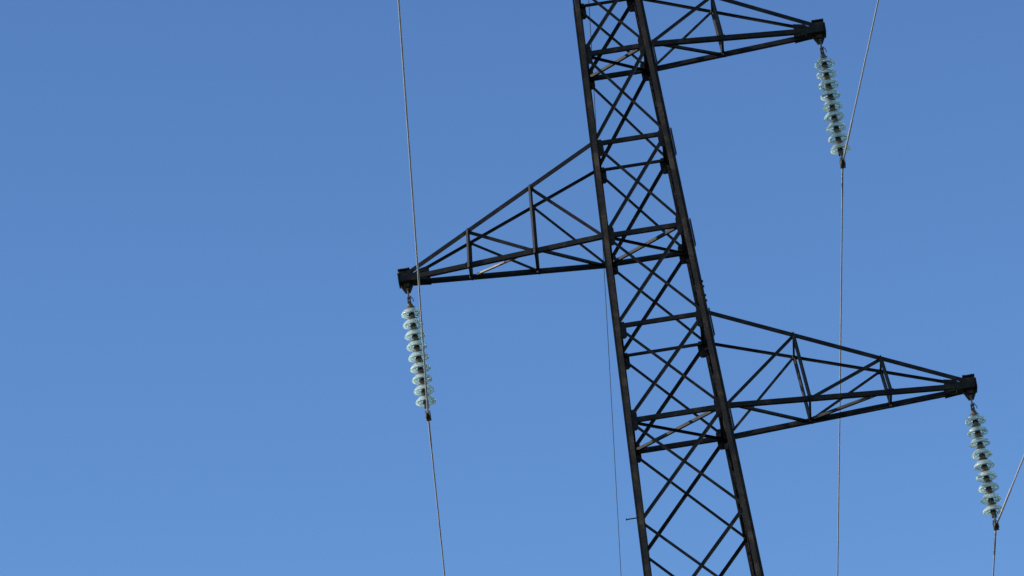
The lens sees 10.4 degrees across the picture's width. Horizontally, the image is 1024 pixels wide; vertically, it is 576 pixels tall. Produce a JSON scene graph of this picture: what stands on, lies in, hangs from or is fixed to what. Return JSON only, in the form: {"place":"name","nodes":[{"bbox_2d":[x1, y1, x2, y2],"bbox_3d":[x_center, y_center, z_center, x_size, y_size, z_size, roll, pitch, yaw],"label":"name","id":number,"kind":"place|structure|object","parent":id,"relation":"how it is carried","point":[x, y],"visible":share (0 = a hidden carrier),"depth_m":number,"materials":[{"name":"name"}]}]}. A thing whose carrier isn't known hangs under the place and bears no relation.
{"place":"outdoors","nodes":[
{"label":"outdoors","id":0,"kind":"place"},
{"bbox_2d":[0,0,1023,575],"label":"sky","id":1,"kind":"structure","parent":0,"point":[207,223],"materials":[{"name":"blue"}]},
{"label":"ground","id":2,"kind":"structure","parent":0,"visible":0},
{"bbox_2d":[397,0,977,575],"bbox_3d":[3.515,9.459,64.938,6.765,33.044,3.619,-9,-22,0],"label":"transmission tower","id":3,"kind":"structure","parent":2,"relation":"on","point":[725,438],"depth_m":68.69,"materials":[{"name":"metal"}]},
{"bbox_2d":[401,288,435,420],"bbox_3d":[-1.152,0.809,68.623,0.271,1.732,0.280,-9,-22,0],"label":"insulator string","id":4,"kind":"object","parent":3,"relation":"hanging from","point":[412,323],"visible":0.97,"depth_m":68.58,"materials":[{"name":"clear glass"}]},
{"bbox_2d":[398,0,444,575],"bbox_3d":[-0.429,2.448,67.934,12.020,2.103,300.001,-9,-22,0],"label":"power cable","id":5,"kind":"object","parent":4,"relation":"hanging from","point":[402,54],"visible":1,"depth_m":63.21,"materials":[{"name":"metal"}]},
{"bbox_2d":[588,0,620,569],"bbox_3d":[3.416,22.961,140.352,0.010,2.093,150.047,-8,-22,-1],"label":"earth wire","id":6,"kind":"object","parent":3,"relation":"attached to","point":[607,330],"visible":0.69,"depth_m":86.17,"materials":[{"name":"grey metal"}]},
{"bbox_2d":[814,39,849,168],"bbox_3d":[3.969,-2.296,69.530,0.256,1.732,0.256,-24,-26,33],"label":"insulator string","id":7,"kind":"object","parent":3,"relation":"hanging from","point":[830,95],"visible":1,"depth_m":69.48,"materials":[{"name":"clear glass"}]},
{"bbox_2d":[837,0,878,575],"bbox_3d":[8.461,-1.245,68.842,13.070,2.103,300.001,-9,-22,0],"label":"power cable","id":8,"kind":"object","parent":7,"relation":"hanging from","point":[847,141],"visible":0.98,"depth_m":71.41,"materials":[{"name":"metal"}]},
{"bbox_2d":[965,395,1003,530],"bbox_3d":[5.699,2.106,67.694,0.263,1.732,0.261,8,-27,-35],"label":"insulator string","id":9,"kind":"object","parent":3,"relation":"hanging from","point":[984,464],"visible":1,"depth_m":67.64,"materials":[{"name":"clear glass"}]},
{"bbox_2d":[992,455,1023,575],"bbox_3d":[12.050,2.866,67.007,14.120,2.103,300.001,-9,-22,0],"label":"power cable","id":10,"kind":"object","parent":9,"relation":"hanging from","point":[1000,514],"visible":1,"depth_m":66.83,"materials":[{"name":"metal"}]}
]}

